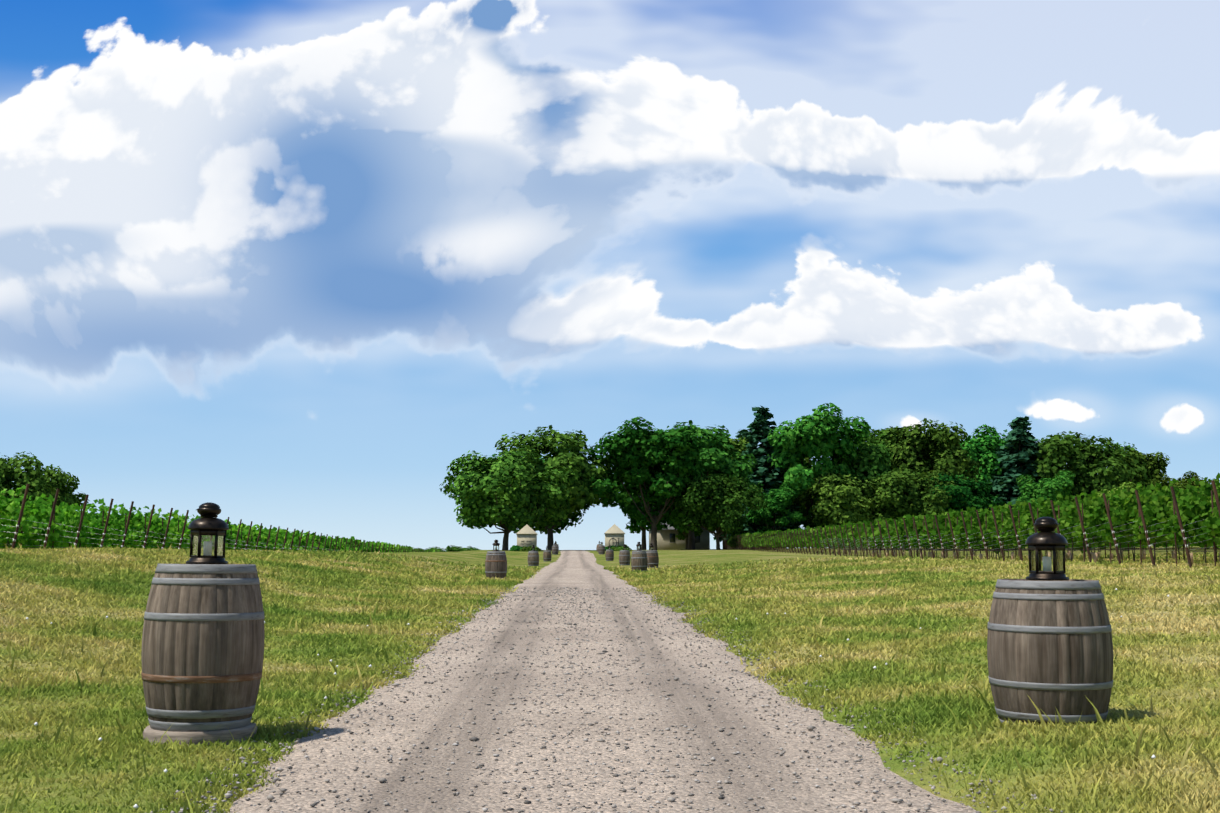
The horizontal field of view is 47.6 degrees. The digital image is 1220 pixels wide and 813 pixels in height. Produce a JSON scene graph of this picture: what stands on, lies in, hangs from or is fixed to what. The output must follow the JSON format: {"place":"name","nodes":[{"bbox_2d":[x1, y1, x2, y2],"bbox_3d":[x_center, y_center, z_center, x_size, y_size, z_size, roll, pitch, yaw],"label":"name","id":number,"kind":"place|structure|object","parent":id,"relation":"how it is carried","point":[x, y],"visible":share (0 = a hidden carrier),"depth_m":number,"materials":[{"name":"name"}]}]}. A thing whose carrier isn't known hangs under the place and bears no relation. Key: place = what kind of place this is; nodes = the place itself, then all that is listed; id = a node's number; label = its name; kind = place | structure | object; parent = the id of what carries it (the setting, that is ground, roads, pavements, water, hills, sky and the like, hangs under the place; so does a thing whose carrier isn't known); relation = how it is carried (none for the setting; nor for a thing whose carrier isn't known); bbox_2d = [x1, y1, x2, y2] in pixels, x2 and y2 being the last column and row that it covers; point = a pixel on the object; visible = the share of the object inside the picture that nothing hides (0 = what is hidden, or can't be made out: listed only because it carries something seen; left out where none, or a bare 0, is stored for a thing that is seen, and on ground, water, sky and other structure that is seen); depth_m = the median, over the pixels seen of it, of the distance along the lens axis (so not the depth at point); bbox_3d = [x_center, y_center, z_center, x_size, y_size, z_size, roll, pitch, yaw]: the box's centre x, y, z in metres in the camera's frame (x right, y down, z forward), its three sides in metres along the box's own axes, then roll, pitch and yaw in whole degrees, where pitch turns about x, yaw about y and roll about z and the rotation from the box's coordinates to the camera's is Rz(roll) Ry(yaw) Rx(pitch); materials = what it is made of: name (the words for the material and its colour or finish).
{"place":"outdoors","nodes":[
{"label":"outdoors","id":0,"kind":"place"},
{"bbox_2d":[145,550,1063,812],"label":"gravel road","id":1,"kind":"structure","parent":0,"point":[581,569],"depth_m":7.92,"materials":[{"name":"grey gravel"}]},
{"bbox_2d":[0,544,1219,812],"bbox_3d":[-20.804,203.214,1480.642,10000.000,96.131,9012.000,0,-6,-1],"label":"ground","id":2,"kind":"structure","parent":0,"point":[672,559],"depth_m":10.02,"materials":[{"name":"green plant"}]},
{"bbox_2d":[0,451,58,507],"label":"tree","id":3,"kind":"object","parent":2,"relation":"on","point":[9,473],"visible":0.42,"depth_m":60.43,"materials":[{"name":"green plant"}]},
{"bbox_2d":[32,464,88,511],"bbox_3d":[-26.506,5.261,65.200,3.130,5.152,4.258,1,-6,-9],"label":"tree","id":4,"kind":"object","parent":2,"relation":"on","point":[55,478],"visible":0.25,"depth_m":64.96,"materials":[{"name":"green plant"}]},
{"bbox_2d":[143,722,256,746],"bbox_3d":[-2.356,1.879,7.874,0.654,0.115,0.642,-6,-8,43],"label":"barrel base","id":5,"kind":"object","parent":2,"relation":"on","point":[151,734],"visible":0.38,"depth_m":7.64,"materials":[{"name":"grey stone"}]},
{"bbox_2d":[141,502,264,731],"bbox_3d":[-2.335,1.192,7.969,0.677,1.276,0.677,3,-7,-24],"label":"wine barrel","id":6,"kind":"object","parent":5,"relation":"on","point":[202,652],"visible":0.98,"depth_m":7.70,"materials":[{"name":"brown wood"}]},
{"bbox_2d":[0,485,434,552],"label":"vine leaves","id":7,"kind":"object","parent":2,"relation":"on","point":[36,513],"visible":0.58,"depth_m":47.55,"materials":[{"name":"green plant"}]},
{"bbox_2d":[0,484,435,551],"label":"vineyard trellis","id":8,"kind":"object","parent":2,"relation":"on","point":[52,516],"visible":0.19,"depth_m":47.61,"materials":[{"name":"green plant"}]},
{"bbox_2d":[426,547,446,551],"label":"bush","id":9,"kind":"object","parent":2,"relation":"on","point":[436,549],"visible":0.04,"depth_m":454.44,"materials":[{"name":"green plant"}]},
{"bbox_2d":[438,545,478,551],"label":"bush","id":10,"kind":"object","parent":2,"relation":"on","point":[452,548],"visible":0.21,"depth_m":415.42,"materials":[{"name":"green plant"}]},
{"bbox_2d":[485,540,506,578],"bbox_3d":[-3.498,4.731,42.463,0.677,1.276,0.676,0,-5,-1],"label":"wine barrel","id":11,"kind":"object","parent":2,"relation":"on","point":[496,562],"visible":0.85,"depth_m":42.20,"materials":[{"name":"brown wood"}]},
{"bbox_2d":[439,447,579,549],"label":"tree","id":12,"kind":"object","parent":2,"relation":"on","point":[486,495],"visible":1,"depth_m":174.55,"materials":[{"name":"green plant"}]},
{"bbox_2d":[509,545,523,550],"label":"shrub","id":13,"kind":"object","parent":2,"relation":"on","point":[515,548],"visible":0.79,"depth_m":164.40,"materials":[{"name":"green plant"}]},
{"bbox_2d":[451,454,590,534],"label":"tree","id":14,"kind":"object","parent":2,"relation":"on","point":[571,522],"visible":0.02,"depth_m":215.74,"materials":[{"name":"green plant"}]},
{"bbox_2d":[519,546,530,550],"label":"shrub","id":15,"kind":"object","parent":2,"relation":"on","point":[525,548],"visible":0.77,"depth_m":164.31,"materials":[{"name":"green plant"}]},
{"bbox_2d":[516,525,536,546],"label":"building","id":16,"kind":"structure","parent":2,"relation":"on","point":[526,535],"depth_m":165.90,"materials":[{"name":"beige paint"}]},
{"bbox_2d":[528,545,538,565],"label":"wine barrel","id":17,"kind":"object","parent":2,"relation":"on","point":[533,557],"visible":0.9,"depth_m":80.16,"materials":[{"name":"brown wood"}]},
{"bbox_2d":[528,546,540,550],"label":"shrub","id":18,"kind":"object","parent":2,"relation":"on","point":[536,548],"visible":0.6,"depth_m":164.59,"materials":[{"name":"green plant"}]},
{"bbox_2d":[543,546,551,560],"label":"wine barrel","id":19,"kind":"object","parent":2,"relation":"on","point":[547,555],"visible":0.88,"depth_m":109.35,"materials":[{"name":"brown wood"}]},
{"bbox_2d":[494,425,616,549],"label":"tree","id":20,"kind":"object","parent":2,"relation":"on","point":[563,449],"visible":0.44,"depth_m":186.61,"materials":[{"name":"green plant"}]},
{"bbox_2d":[552,542,558,554],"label":"wine barrel","id":21,"kind":"object","parent":2,"relation":"on","point":[555,549],"visible":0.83,"depth_m":136.67,"materials":[{"name":"brown wood"}]},
{"bbox_2d":[26,588,1168,808],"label":"clover flowers","id":22,"kind":"object","parent":2,"relation":"on","point":[136,806],"visible":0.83,"depth_m":10.41,"materials":[{"name":"white plant"}]},
{"bbox_2d":[598,542,604,553],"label":"wine barrel","id":23,"kind":"object","parent":2,"relation":"on","point":[601,549],"visible":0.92,"depth_m":135.44,"materials":[{"name":"brown wood"}]},
{"bbox_2d":[605,545,613,560],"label":"wine barrel","id":24,"kind":"object","parent":2,"relation":"on","point":[609,554],"visible":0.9,"depth_m":109.06,"materials":[{"name":"brown wood"}]},
{"bbox_2d":[604,524,624,546],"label":"building","id":25,"kind":"structure","parent":2,"relation":"on","point":[614,534],"depth_m":166.06,"materials":[{"name":"beige paint"}]},
{"bbox_2d":[616,545,631,550],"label":"shrub","id":26,"kind":"object","parent":2,"relation":"on","point":[619,547],"visible":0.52,"depth_m":164.93,"materials":[{"name":"green plant"}]},
{"bbox_2d":[619,544,630,565],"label":"wine barrel","id":27,"kind":"object","parent":2,"relation":"on","point":[624,557],"visible":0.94,"depth_m":80.03,"materials":[{"name":"brown wood"}]},
{"bbox_2d":[603,468,650,549],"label":"tree","id":28,"kind":"object","parent":2,"relation":"on","point":[630,510],"visible":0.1,"depth_m":232.81,"materials":[{"name":"green plant"}]},
{"bbox_2d":[631,542,647,571],"bbox_3d":[1.196,6.182,56.580,0.676,1.276,0.675,2,-6,-29],"label":"wine barrel","id":29,"kind":"object","parent":2,"relation":"on","point":[639,560],"visible":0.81,"depth_m":56.32,"materials":[{"name":"brown wood"}]},
{"bbox_2d":[582,417,704,549],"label":"tree","id":30,"kind":"object","parent":2,"relation":"on","point":[639,456],"visible":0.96,"depth_m":185.21,"materials":[{"name":"green plant"}]},
{"bbox_2d":[646,543,658,567],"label":"wine barrel","id":31,"kind":"object","parent":2,"relation":"on","point":[652,557],"visible":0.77,"depth_m":67.35,"materials":[{"name":"brown wood"}]},
{"bbox_2d":[648,523,709,549],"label":"building","id":32,"kind":"structure","parent":2,"relation":"on","point":[667,539],"depth_m":216.48,"materials":[{"name":"beige"}]},
{"bbox_2d":[669,520,702,548],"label":"tree","id":33,"kind":"object","parent":2,"relation":"on","point":[683,535],"visible":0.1,"depth_m":213.00,"materials":[{"name":"green plant"}]},
{"bbox_2d":[614,420,762,549],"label":"tree","id":34,"kind":"object","parent":2,"relation":"on","point":[717,457],"visible":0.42,"depth_m":196.09,"materials":[{"name":"green plant"}]},
{"bbox_2d":[673,473,765,549],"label":"tree","id":35,"kind":"object","parent":2,"relation":"on","point":[712,507],"visible":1,"depth_m":183.08,"materials":[{"name":"green plant"}]},
{"bbox_2d":[707,437,748,548],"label":"tree","id":36,"kind":"object","parent":2,"relation":"on","point":[736,443],"visible":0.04,"depth_m":224.28,"materials":[{"name":"green plant"}]},
{"bbox_2d":[713,429,748,548],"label":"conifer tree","id":37,"kind":"object","parent":2,"relation":"on","point":[744,432],"visible":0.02,"depth_m":230.32,"materials":[{"name":"green plant"}]},
{"bbox_2d":[721,406,804,548],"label":"conifer tree","id":38,"kind":"object","parent":2,"relation":"on","point":[765,475],"visible":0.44,"depth_m":214.17,"materials":[{"name":"green plant"}]},
{"bbox_2d":[744,482,801,548],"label":"tree","id":39,"kind":"object","parent":2,"relation":"on","point":[780,500],"visible":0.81,"depth_m":207.24,"materials":[{"name":"green plant"}]},
{"bbox_2d":[785,457,813,530],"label":"tree","id":40,"kind":"object","parent":2,"relation":"on","point":[806,459],"depth_m":237.44,"materials":[{"name":"green plant"}]},
{"bbox_2d":[767,403,870,527],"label":"tree","id":41,"kind":"object","parent":2,"relation":"on","point":[819,434],"visible":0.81,"depth_m":211.91,"materials":[{"name":"green plant"}]},
{"bbox_2d":[792,472,883,527],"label":"tree","id":42,"kind":"object","parent":2,"relation":"on","point":[842,505],"visible":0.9,"depth_m":209.06,"materials":[{"name":"green plant"}]},
{"bbox_2d":[808,441,923,497],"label":"tree","id":43,"kind":"object","parent":2,"relation":"on","point":[873,461],"visible":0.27,"depth_m":215.68,"materials":[{"name":"green plant"}]},
{"bbox_2d":[857,427,933,478],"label":"tree","id":44,"kind":"object","parent":2,"relation":"on","point":[882,435],"visible":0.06,"depth_m":230.98,"materials":[{"name":"green plant"}]},
{"bbox_2d":[860,468,966,522],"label":"tree","id":45,"kind":"object","parent":2,"relation":"on","point":[893,499],"visible":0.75,"depth_m":209.84,"materials":[{"name":"green plant"}]},
{"bbox_2d":[886,418,981,494],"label":"tree","id":46,"kind":"object","parent":2,"relation":"on","point":[909,449],"visible":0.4,"depth_m":222.50,"materials":[{"name":"green plant"}]},
{"bbox_2d":[904,473,1003,514],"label":"tree","id":47,"kind":"object","parent":2,"relation":"on","point":[979,497],"visible":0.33,"depth_m":213.90,"materials":[{"name":"green plant"}]},
{"bbox_2d":[723,480,1219,567],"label":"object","id":48,"kind":"object","parent":2,"relation":"on","point":[1091,554],"visible":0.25,"depth_m":53.81,"materials":[{"name":"green plant"}]},
{"bbox_2d":[726,473,1219,553],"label":"vine leaves","id":49,"kind":"object","parent":2,"relation":"on","point":[1157,505],"visible":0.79,"depth_m":44.57,"materials":[{"name":"green plant"}]},
{"bbox_2d":[936,424,1014,493],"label":"tree","id":50,"kind":"object","parent":2,"relation":"on","point":[983,446],"visible":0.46,"depth_m":231.29,"materials":[{"name":"green plant"}]},
{"bbox_2d":[987,416,1046,510],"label":"conifer tree","id":51,"kind":"object","parent":2,"relation":"on","point":[1017,462],"visible":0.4,"depth_m":227.63,"materials":[{"name":"green plant"}]},
{"bbox_2d":[1016,470,1074,510],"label":"tree","id":52,"kind":"object","parent":2,"relation":"on","point":[1052,488],"visible":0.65,"depth_m":216.29,"materials":[{"name":"green plant"}]},
{"bbox_2d":[987,517,1112,725],"bbox_3d":[2.467,1.209,7.776,0.676,1.176,0.677,4,-7,-31],"label":"wine barrel","id":53,"kind":"object","parent":2,"relation":"on","point":[1049,645],"visible":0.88,"depth_m":7.51,"materials":[{"name":"brown wood"}]},
{"bbox_2d":[1028,431,1151,502],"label":"tree","id":54,"kind":"object","parent":2,"relation":"on","point":[1076,454],"visible":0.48,"depth_m":227.26,"materials":[{"name":"green plant"}]},
{"bbox_2d":[1081,440,1150,489],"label":"tree","id":55,"kind":"object","parent":2,"relation":"on","point":[1119,447],"visible":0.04,"depth_m":241.69,"materials":[{"name":"green plant"}]},
{"bbox_2d":[1097,481,1142,497],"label":"tree","id":56,"kind":"object","parent":2,"relation":"on","point":[1128,487],"visible":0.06,"depth_m":220.15,"materials":[{"name":"green plant"}]},
{"bbox_2d":[1109,451,1184,493],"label":"tree","id":57,"kind":"object","parent":2,"relation":"on","point":[1156,464],"visible":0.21,"depth_m":239.06,"materials":[{"name":"green plant"}]},
{"bbox_2d":[1160,471,1208,493],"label":"tree","id":58,"kind":"object","parent":2,"relation":"on","point":[1182,481],"visible":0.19,"depth_m":250.04,"materials":[{"name":"green plant"}]},
{"bbox_2d":[0,0,1219,549],"label":"sky","id":59,"kind":"structure","parent":0,"point":[285,264],"materials":[{"name":"blue"}]}
]}

